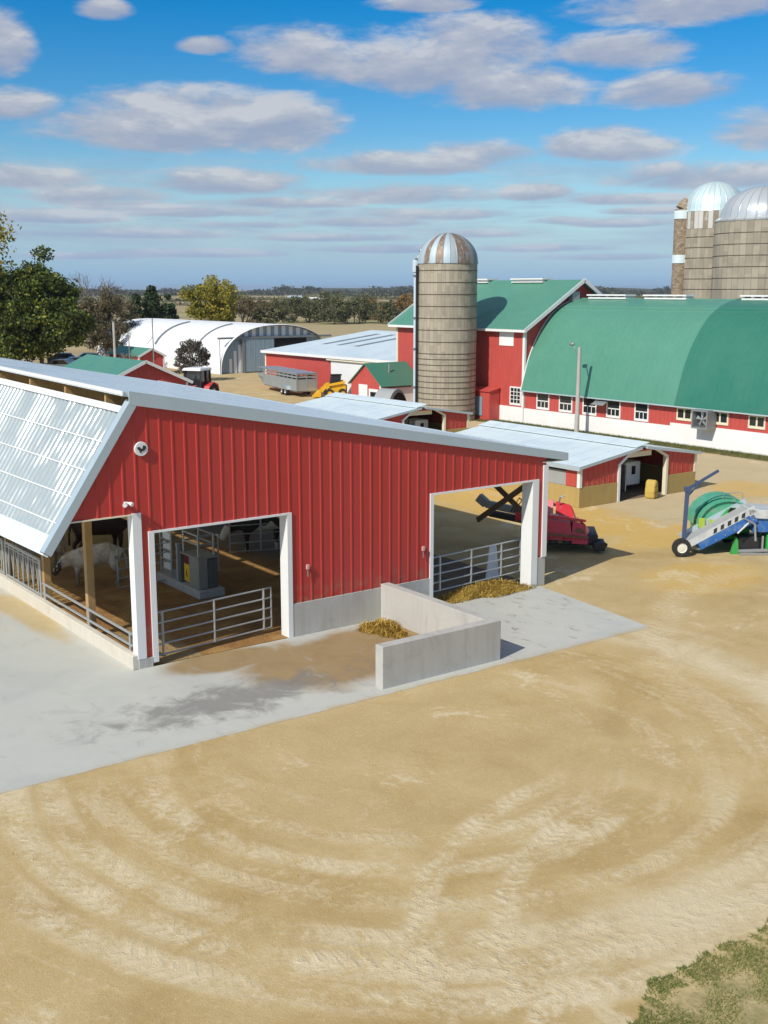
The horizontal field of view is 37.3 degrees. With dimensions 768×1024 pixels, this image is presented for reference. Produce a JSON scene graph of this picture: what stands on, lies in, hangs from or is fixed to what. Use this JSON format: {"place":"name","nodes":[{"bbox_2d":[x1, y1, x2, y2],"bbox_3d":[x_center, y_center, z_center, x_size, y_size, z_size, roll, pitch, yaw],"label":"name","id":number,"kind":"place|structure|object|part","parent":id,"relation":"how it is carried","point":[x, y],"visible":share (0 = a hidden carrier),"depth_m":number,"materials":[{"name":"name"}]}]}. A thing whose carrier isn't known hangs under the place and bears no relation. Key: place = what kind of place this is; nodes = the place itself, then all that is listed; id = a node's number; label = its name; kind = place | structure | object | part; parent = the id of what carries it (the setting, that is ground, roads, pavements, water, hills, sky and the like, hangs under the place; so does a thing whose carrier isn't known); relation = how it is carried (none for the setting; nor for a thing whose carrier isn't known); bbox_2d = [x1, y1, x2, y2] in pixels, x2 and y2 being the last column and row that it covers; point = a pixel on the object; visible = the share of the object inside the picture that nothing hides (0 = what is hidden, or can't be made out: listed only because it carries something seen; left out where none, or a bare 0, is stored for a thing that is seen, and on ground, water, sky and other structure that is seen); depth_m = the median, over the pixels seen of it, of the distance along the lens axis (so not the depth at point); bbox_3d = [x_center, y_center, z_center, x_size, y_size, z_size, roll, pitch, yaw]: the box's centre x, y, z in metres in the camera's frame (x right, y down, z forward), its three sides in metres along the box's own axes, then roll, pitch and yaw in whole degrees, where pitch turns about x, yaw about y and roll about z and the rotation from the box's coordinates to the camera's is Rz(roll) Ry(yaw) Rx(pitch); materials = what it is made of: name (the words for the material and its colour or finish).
{"place":"outdoors","nodes":[
{"label":"outdoors","id":0,"kind":"place"},
{"bbox_2d":[64,354,192,385],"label":"green roofed garage","id":1,"kind":"structure","parent":0,"point":[146,369],"depth_m":77.39,"materials":[{"name":"green metal"}]},
{"bbox_2d":[0,523,525,664],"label":"barn floor","id":2,"kind":"structure","parent":0,"point":[240,572],"depth_m":32.49,"materials":[{"name":"brown soil"}]},
{"bbox_2d":[0,535,66,572],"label":"cow","id":3,"kind":"object","parent":2,"relation":"on","point":[58,550],"visible":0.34,"depth_m":35.15},
{"bbox_2d":[52,542,127,585],"bbox_3d":[-8.604,1.500,33.296,2.145,1.198,0.628,-3,12,-17],"label":"cow","id":4,"kind":"object","parent":2,"relation":"on","point":[104,553],"visible":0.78,"depth_m":33.05},
{"bbox_2d":[68,518,127,549],"bbox_3d":[-8.977,0.644,36.943,2.743,1.467,0.769,-10,15,-42],"label":"cow","id":5,"kind":"object","parent":2,"relation":"on","point":[115,528],"visible":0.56,"depth_m":36.57},
{"bbox_2d":[157,528,224,599],"bbox_3d":[-5.624,1.166,32.816,0.800,2.090,2.750,-8,14,-36],"label":"feeding station","id":6,"kind":"object","parent":2,"relation":"on","point":[194,574],"visible":0.96,"depth_m":32.15,"materials":[{"name":"metal"}]},
{"bbox_2d":[219,516,279,549],"bbox_3d":[-4.062,0.535,37.415,2.681,1.497,0.784,-2,11,-8],"label":"cow","id":7,"kind":"object","parent":2,"relation":"on","point":[274,525],"visible":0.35,"depth_m":37.07},
{"bbox_2d":[273,529,279,550],"bbox_3d":[-3.252,0.339,38.419,0.784,1.497,2.799,0,11,2],"label":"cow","id":8,"kind":"object","parent":2,"relation":"on","point":[276,535],"visible":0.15,"depth_m":37.44},
{"bbox_2d":[0,358,568,669],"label":"open sided barn","id":9,"kind":"structure","parent":0,"point":[348,499],"depth_m":27.98,"materials":[{"name":"red metal"}]},
{"bbox_2d":[0,538,5,574],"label":"headlock panel","id":10,"kind":"object","parent":9,"relation":"on","point":[2,558],"visible":1,"depth_m":33.05,"materials":[{"name":"silver metal"}]},
{"bbox_2d":[4,541,42,597],"bbox_3d":[-10.076,1.560,31.752,0.086,1.064,2.896,-8,14,-36],"label":"headlock panel","id":11,"kind":"object","parent":9,"relation":"on","point":[23,554],"visible":1,"depth_m":31.63,"materials":[{"name":"silver metal"}]},
{"bbox_2d":[42,582,132,650],"bbox_3d":[-7.440,2.546,28.302,0.069,0.454,5.750,-8,14,-36],"label":"pipe rail","id":12,"kind":"object","parent":9,"relation":"on","point":[88,619],"visible":1,"depth_m":28.04,"materials":[{"name":"silver metal"}]},
{"bbox_2d":[123,501,133,507],"bbox_3d":[-5.643,-0.167,24.997,0.269,0.108,0.227,-8,14,-36],"label":"security light","id":13,"kind":"object","parent":9,"relation":"attached to","point":[126,503],"visible":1,"depth_m":24.96,"materials":[{"name":"white plastic"}]},
{"bbox_2d":[134,442,147,455],"bbox_3d":[-5.348,-1.390,25.070,0.320,0.320,0.062,-8,14,-36],"label":"round sign","id":14,"kind":"object","parent":9,"relation":"attached to","point":[140,448],"visible":1,"depth_m":25.05,"materials":[{"name":"white metal"}]},
{"bbox_2d":[114,534,219,588],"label":"livestock gate","id":15,"kind":"structure","parent":9,"relation":"attached to","point":[118,568],"depth_m":33.16,"materials":[{"name":"grey metal"}]},
{"bbox_2d":[157,586,272,655],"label":"livestock gate","id":16,"kind":"structure","parent":9,"relation":"attached to","point":[162,622],"depth_m":27.43,"materials":[{"name":"grey metal"}]},
{"bbox_2d":[227,519,279,552],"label":"livestock gate","id":17,"kind":"structure","parent":9,"relation":"attached to","point":[260,541],"depth_m":36.98,"materials":[{"name":"grey metal"}]},
{"bbox_2d":[433,539,520,591],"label":"livestock gate","id":18,"kind":"structure","parent":9,"relation":"attached to","point":[471,565],"depth_m":32.17,"materials":[{"name":"grey metal"}]},
{"bbox_2d":[21,290,665,372],"bbox_3d":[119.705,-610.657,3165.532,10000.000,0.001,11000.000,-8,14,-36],"label":"terrain","id":19,"kind":"structure","parent":0,"point":[332,328],"depth_m":272.52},
{"bbox_2d":[47,352,75,362],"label":"parked car","id":20,"kind":"object","parent":19,"relation":"on","point":[62,355],"visible":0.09,"depth_m":128.07,"materials":[{"name":"black metal"}]},
{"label":"side window","id":21,"kind":"part","parent":20,"relation":"part of","materials":[{"name":"black glass"}]},
{"bbox_2d":[77,352,100,356],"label":"parked car","id":22,"kind":"object","parent":19,"relation":"on","point":[82,354],"visible":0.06,"depth_m":128.13,"materials":[{"name":"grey metal"}]},
{"bbox_2d":[65,271,124,349],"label":"bare tree","id":23,"kind":"object","parent":19,"relation":"on","point":[85,292],"visible":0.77,"depth_m":162.44,"materials":[{"name":"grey plant"}]},
{"bbox_2d":[77,287,136,355],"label":"brown tree","id":24,"kind":"object","parent":19,"relation":"on","point":[100,311],"visible":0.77,"depth_m":135.21,"materials":[{"name":"grey plant"}]},
{"bbox_2d":[102,299,141,322],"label":"brown tree","id":25,"kind":"object","parent":19,"relation":"on","point":[127,306],"visible":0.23,"depth_m":147.59,"materials":[{"name":"grey plant"}]},
{"bbox_2d":[126,293,147,319],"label":"conifer","id":26,"kind":"object","parent":19,"relation":"on","point":[136,299],"visible":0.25,"depth_m":155.00,"materials":[{"name":"green plant"}]},
{"bbox_2d":[142,285,167,318],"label":"conifer","id":27,"kind":"object","parent":19,"relation":"on","point":[151,306],"visible":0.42,"depth_m":156.78,"materials":[{"name":"green plant"}]},
{"bbox_2d":[162,294,178,318],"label":"conifer","id":28,"kind":"object","parent":19,"relation":"on","point":[172,311],"visible":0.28,"depth_m":162.98,"materials":[{"name":"green plant"}]},
{"bbox_2d":[177,274,243,321],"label":"ash tree","id":29,"kind":"object","parent":19,"relation":"on","point":[219,307],"visible":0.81,"depth_m":159.95,"materials":[{"name":"yellow plant"}]},
{"bbox_2d":[97,318,331,373],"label":"arched steel shed","id":30,"kind":"structure","parent":19,"relation":"on","point":[234,347],"depth_m":120.47,"materials":[{"name":"white metal"}]},
{"bbox_2d":[245,338,273,371],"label":"sliding door","id":31,"kind":"structure","parent":30,"relation":"in","point":[253,357],"depth_m":118.15,"materials":[{"name":"grey metal"}]},
{"bbox_2d":[274,337,305,347],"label":"doorway","id":32,"kind":"structure","parent":30,"relation":"in","point":[278,342],"depth_m":120.27,"materials":[{"name":"black"}]},
{"bbox_2d":[77,297,379,305],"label":"distant woods","id":33,"kind":"object","parent":19,"relation":"on","point":[180,304],"visible":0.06,"depth_m":616.50,"materials":[{"name":"green plant"}]},
{"bbox_2d":[234,297,271,318],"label":"hedgerow tree","id":34,"kind":"object","parent":19,"relation":"on","point":[253,308],"visible":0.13,"depth_m":324.43,"materials":[{"name":"green plant"}]},
{"bbox_2d":[233,294,274,322],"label":"bare tree","id":35,"kind":"object","parent":19,"relation":"on","point":[243,310],"visible":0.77,"depth_m":168.40,"materials":[{"name":"brown plant"}]},
{"bbox_2d":[245,306,275,323],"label":"hedgerow tree","id":36,"kind":"object","parent":19,"relation":"on","point":[259,316],"visible":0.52,"depth_m":210.94,"materials":[{"name":"green plant"}]},
{"bbox_2d":[250,302,285,322],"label":"hedgerow tree","id":37,"kind":"object","parent":19,"relation":"on","point":[277,311],"visible":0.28,"depth_m":240.96,"materials":[{"name":"green plant"}]},
{"bbox_2d":[265,297,291,315],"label":"hedgerow tree","id":38,"kind":"object","parent":19,"relation":"on","point":[272,300],"visible":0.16,"depth_m":372.79,"materials":[{"name":"green plant"}]},
{"bbox_2d":[274,295,316,322],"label":"hedgerow tree","id":39,"kind":"object","parent":19,"relation":"on","point":[295,307],"visible":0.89,"depth_m":293.78,"materials":[{"name":"green plant"}]},
{"bbox_2d":[300,295,312,308],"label":"hedgerow tree","id":40,"kind":"object","parent":19,"relation":"on","point":[306,297],"visible":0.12,"depth_m":410.71,"materials":[{"name":"green plant"}]},
{"bbox_2d":[307,298,333,321],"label":"hedgerow tree","id":41,"kind":"object","parent":19,"relation":"on","point":[316,307],"visible":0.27,"depth_m":304.35,"materials":[{"name":"green plant"}]},
{"bbox_2d":[307,290,354,323],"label":"hedgerow tree","id":42,"kind":"object","parent":19,"relation":"on","point":[336,303],"visible":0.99,"depth_m":281.42,"materials":[{"name":"green plant"}]},
{"bbox_2d":[332,297,377,322],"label":"hedgerow tree","id":43,"kind":"object","parent":19,"relation":"on","point":[357,306],"visible":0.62,"depth_m":290.56,"materials":[{"name":"green plant"}]},
{"bbox_2d":[49,284,670,296],"bbox_3d":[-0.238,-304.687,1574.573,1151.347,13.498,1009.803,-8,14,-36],"label":"distant woods","id":44,"kind":"object","parent":19,"relation":"on","point":[376,294],"visible":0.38,"depth_m":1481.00,"materials":[{"name":"green plant"}]},
{"bbox_2d":[349,293,379,312],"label":"hedgerow tree","id":45,"kind":"object","parent":19,"relation":"on","point":[368,296],"visible":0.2,"depth_m":403.50,"materials":[{"name":"green plant"}]},
{"bbox_2d":[357,299,386,319],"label":"hedgerow tree","id":46,"kind":"object","parent":19,"relation":"on","point":[374,302],"visible":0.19,"depth_m":323.61,"materials":[{"name":"green plant"}]},
{"bbox_2d":[79,292,665,301],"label":"distant woods","id":47,"kind":"object","parent":19,"relation":"on","point":[283,298],"visible":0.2,"depth_m":909.36,"materials":[{"name":"green plant"}]},
{"bbox_2d":[366,300,402,323],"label":"hedgerow tree","id":48,"kind":"object","parent":19,"relation":"on","point":[388,310],"visible":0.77,"depth_m":284.19,"materials":[{"name":"green plant"}]},
{"bbox_2d":[392,293,413,315],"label":"hedgerow tree","id":49,"kind":"object","parent":19,"relation":"on","point":[401,303],"visible":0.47,"depth_m":312.81,"materials":[{"name":"brown plant"}]},
{"bbox_2d":[388,278,601,422],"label":"gabled barn","id":50,"kind":"structure","parent":19,"relation":"on","point":[513,314],"depth_m":75.15,"materials":[{"name":"red metal"}]},
{"bbox_2d":[509,386,520,405],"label":"window","id":51,"kind":"structure","parent":50,"relation":"in","point":[515,394],"depth_m":73.90,"materials":[{"name":"white glass"}]},
{"bbox_2d":[671,181,739,298],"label":"stave silo","id":52,"kind":"object","parent":19,"relation":"on","point":[697,213],"visible":0.34,"depth_m":83.35,"materials":[{"name":"concrete"}]},
{"bbox_2d":[711,185,767,298],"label":"stave silo","id":53,"kind":"object","parent":19,"relation":"on","point":[740,258],"visible":0.52,"depth_m":76.69,"materials":[{"name":"beige concrete"}]},
{"bbox_2d":[88,287,658,293],"bbox_3d":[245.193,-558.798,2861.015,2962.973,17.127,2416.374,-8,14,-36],"label":"hills","id":54,"kind":"structure","parent":0,"point":[360,289],"depth_m":2481.50,"materials":[{"name":"green plant"}]},
{"bbox_2d":[0,372,767,1023],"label":"farmyard","id":55,"kind":"structure","parent":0,"point":[384,940],"depth_m":18.03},
{"bbox_2d":[0,210,21,273],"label":"gold tree","id":56,"kind":"object","parent":55,"relation":"on","point":[2,237],"visible":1,"depth_m":57.47,"materials":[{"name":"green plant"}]},
{"bbox_2d":[0,245,97,363],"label":"maple tree","id":57,"kind":"object","parent":55,"relation":"on","point":[28,290],"visible":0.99,"depth_m":111.55,"materials":[{"name":"green plant"}]},
{"bbox_2d":[47,359,74,366],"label":"parked car","id":58,"kind":"object","parent":55,"relation":"on","point":[60,362],"visible":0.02,"depth_m":116.35,"materials":[{"name":"grey metal"}]},
{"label":"side window","id":59,"kind":"part","parent":58,"relation":"part of","materials":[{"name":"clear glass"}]},
{"bbox_2d":[112,322,115,356],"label":"utility pole","id":60,"kind":"object","parent":55,"relation":"on","point":[114,339],"visible":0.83,"depth_m":102.85,"materials":[{"name":"grey wood"}]},
{"bbox_2d":[118,353,135,359],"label":"bare shrub","id":61,"kind":"object","parent":55,"relation":"on","point":[126,357],"visible":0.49,"depth_m":111.27,"materials":[{"name":"brown plant"}]},
{"bbox_2d":[107,345,166,367],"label":"green roofed shed","id":62,"kind":"structure","parent":55,"relation":"on","point":[142,353],"depth_m":116.74,"materials":[{"name":"metal"}]},
{"bbox_2d":[147,318,153,362],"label":"utility pole","id":63,"kind":"object","parent":55,"relation":"on","point":[152,340],"visible":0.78,"depth_m":104.89,"materials":[{"name":"grey metal"}]},
{"bbox_2d":[173,338,210,374],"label":"smoke bush","id":64,"kind":"object","parent":55,"relation":"on","point":[202,355],"visible":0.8,"depth_m":106.52,"materials":[{"name":"brown plant"}]},
{"bbox_2d":[182,367,218,390],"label":"tractor","id":65,"kind":"object","parent":55,"relation":"on","point":[199,377],"visible":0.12,"depth_m":83.38,"materials":[{"name":"red paint"}]},
{"bbox_2d":[258,366,316,394],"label":"livestock trailer","id":66,"kind":"object","parent":55,"relation":"on","point":[285,380],"visible":1,"depth_m":92.88,"materials":[{"name":"grey metal"}]},
{"bbox_2d":[0,586,649,793],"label":"concrete apron","id":67,"kind":"object","parent":55,"relation":"on","point":[71,703],"visible":0.77,"depth_m":25.04,"materials":[{"name":"grey concrete"}]},
{"bbox_2d":[354,617,409,638],"bbox_3d":[0.111,2.912,28.693,1.301,0.409,1.874,-8,14,-36],"label":"straw heap","id":68,"kind":"object","parent":67,"relation":"on","point":[385,628],"visible":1,"depth_m":28.62,"materials":[{"name":"yellow plant"}]},
{"bbox_2d":[376,582,500,688],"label":"concrete wall","id":69,"kind":"structure","parent":67,"relation":"on","point":[450,637],"depth_m":25.97,"materials":[{"name":"grey concrete"}]},
{"bbox_2d":[434,577,539,602],"bbox_3d":[2.640,2.167,32.291,3.998,0.504,1.478,-8,14,-36],"label":"straw heap","id":70,"kind":"object","parent":67,"relation":"on","point":[493,587],"visible":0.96,"depth_m":32.09,"materials":[{"name":"yellow plant"}]},
{"bbox_2d":[260,330,395,393],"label":"machine shed","id":71,"kind":"structure","parent":55,"relation":"on","point":[347,356],"depth_m":98.04,"materials":[{"name":"grey metal"}]},
{"bbox_2d":[331,361,363,393],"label":"sliding door","id":72,"kind":"structure","parent":71,"relation":"in","point":[348,370],"depth_m":93.23,"materials":[{"name":"white metal"}]},
{"bbox_2d":[312,374,346,397],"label":"skid steer","id":73,"kind":"object","parent":55,"relation":"on","point":[336,383],"visible":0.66,"depth_m":90.76,"materials":[{"name":"yellow paint"}]},
{"bbox_2d":[348,361,412,401],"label":"outbuilding","id":74,"kind":"structure","parent":55,"relation":"on","point":[369,379],"depth_m":80.81,"materials":[{"name":"red metal"}]},
{"bbox_2d":[359,384,367,395],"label":"door","id":75,"kind":"structure","parent":74,"relation":"in","point":[363,389],"depth_m":81.10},
{"bbox_2d":[369,389,377,396],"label":"window","id":76,"kind":"structure","parent":74,"relation":"in","point":[372,392],"depth_m":80.22,"materials":[{"name":"white glass"}]},
{"bbox_2d":[391,387,412,401],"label":"garage door","id":77,"kind":"structure","parent":74,"relation":"in","point":[408,391],"depth_m":80.87,"materials":[{"name":"beige metal"}]},
{"bbox_2d":[294,392,472,432],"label":"calf shed","id":78,"kind":"structure","parent":55,"relation":"on","point":[413,413],"depth_m":64.05,"materials":[{"name":"red"}]},
{"bbox_2d":[374,388,405,400],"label":"plastic hutch","id":79,"kind":"object","parent":55,"relation":"on","point":[393,394],"visible":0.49,"depth_m":77.37,"materials":[{"name":"white plastic"}]},
{"bbox_2d":[411,233,477,420],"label":"stave silo","id":80,"kind":"object","parent":55,"relation":"on","point":[444,268],"visible":0.94,"depth_m":73.26,"materials":[{"name":"concrete"}]},
{"bbox_2d":[475,494,607,550],"bbox_3d":[5.237,0.267,38.252,4.404,1.786,2.405,1,11,6],"label":"mower conditioner","id":81,"kind":"object","parent":55,"relation":"on","point":[566,525],"visible":0.71,"depth_m":37.42,"materials":[{"name":"red metal"}]},
{"bbox_2d":[455,420,701,507],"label":"calf shed","id":82,"kind":"structure","parent":55,"relation":"on","point":[593,470],"depth_m":47.88,"materials":[{"name":"red"}]},
{"bbox_2d":[620,464,626,490],"bbox_3d":[9.897,-1.481,47.283,0.047,1.050,1.157,-1,11,-3],"label":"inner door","id":83,"kind":"structure","parent":82,"relation":"in","point":[623,467],"depth_m":47.00,"materials":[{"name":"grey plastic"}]},
{"bbox_2d":[520,294,767,455],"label":"round roof barn","id":84,"kind":"structure","parent":55,"relation":"on","point":[689,370],"depth_m":65.30,"materials":[{"name":"green metal"}]},
{"bbox_2d":[536,393,549,409],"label":"window","id":85,"kind":"structure","parent":84,"relation":"in","point":[542,400],"depth_m":71.91,"materials":[{"name":"white glass"}]},
{"bbox_2d":[559,396,572,412],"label":"window","id":86,"kind":"structure","parent":84,"relation":"in","point":[565,402],"depth_m":70.32,"materials":[{"name":"white glass"}]},
{"bbox_2d":[582,398,596,415],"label":"window","id":87,"kind":"structure","parent":84,"relation":"in","point":[587,409],"depth_m":68.80,"materials":[{"name":"white glass"}]},
{"bbox_2d":[606,401,620,418],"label":"window","id":88,"kind":"structure","parent":84,"relation":"in","point":[613,408],"depth_m":67.24,"materials":[{"name":"white glass"}]},
{"bbox_2d":[634,403,648,421],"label":"window","id":89,"kind":"structure","parent":84,"relation":"in","point":[641,411],"depth_m":65.53,"materials":[{"name":"white glass"}]},
{"bbox_2d":[676,407,691,421],"bbox_3d":[16.664,-5.418,63.110,0.070,0.720,1.070,-8,14,-36],"label":"window","id":90,"kind":"structure","parent":84,"relation":"in","point":[683,414],"depth_m":63.12,"materials":[{"name":"white glass"}]},
{"bbox_2d":[716,412,728,425],"bbox_3d":[18.080,-5.050,61.226,0.070,0.720,1.100,-8,14,-36],"label":"window","id":91,"kind":"structure","parent":84,"relation":"in","point":[722,417],"depth_m":61.06,"materials":[{"name":"white glass"}]},
{"bbox_2d":[748,415,765,429],"bbox_3d":[19.460,-4.691,59.390,0.070,0.720,1.050,-8,14,-36],"label":"window","id":92,"kind":"structure","parent":84,"relation":"in","point":[754,422],"depth_m":59.36,"materials":[{"name":"white glass"}]},
{"bbox_2d":[645,479,658,498],"bbox_3d":[11.088,-0.958,47.135,0.460,0.780,0.481,8,14,36],"label":"straw bale","id":93,"kind":"object","parent":55,"relation":"on","point":[651,489],"visible":1,"depth_m":46.98},
{"bbox_2d":[672,469,767,556],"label":"bale conveyor","id":94,"kind":"object","parent":55,"relation":"on","point":[752,517],"visible":1,"depth_m":36.91,"materials":[{"name":"metal"}]},
{"bbox_2d":[687,491,767,554],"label":"forage machine","id":95,"kind":"object","parent":55,"relation":"on","point":[702,508],"visible":0.52,"depth_m":37.62,"materials":[{"name":"paint"}]},
{"bbox_2d":[0,0,767,289],"label":"sky","id":96,"kind":"structure","parent":0,"point":[251,144],"materials":[{"name":"blue"}]},
{"bbox_2d":[485,545,498,579],"bbox_3d":[3.198,1.510,33.894,0.561,0.980,0.260,-8,14,-36],"label":"plastic board","id":97,"kind":"object","parent":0,"point":[492,565],"visible":0.66,"depth_m":33.89,"materials":[{"name":"grey plastic"}]},
{"bbox_2d":[473,418,767,460],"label":"grass verge","id":98,"kind":"object","parent":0,"point":[678,448],"depth_m":61.49,"materials":[{"name":"plant"}]},
{"bbox_2d":[475,385,499,420],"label":"lean to","id":99,"kind":"object","parent":98,"relation":"on","point":[487,402],"visible":0.59,"depth_m":75.06,"materials":[{"name":"red metal"}]},
{"bbox_2d":[475,396,482,415],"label":"door","id":100,"kind":"structure","parent":99,"relation":"in","point":[479,399],"depth_m":75.39,"materials":[{"name":"white metal"}]},
{"bbox_2d":[569,342,580,431],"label":"yard light pole","id":101,"kind":"object","parent":98,"relation":"on","point":[577,413],"visible":0.97,"depth_m":67.58,"materials":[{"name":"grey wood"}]},
{"bbox_2d":[638,927,767,1023],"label":"turf ground","id":102,"kind":"structure","parent":0,"point":[690,996],"depth_m":13.97,"materials":[{"name":"green plant"}]},
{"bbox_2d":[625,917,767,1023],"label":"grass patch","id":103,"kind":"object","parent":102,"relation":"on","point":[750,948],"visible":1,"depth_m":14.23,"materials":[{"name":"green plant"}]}
]}

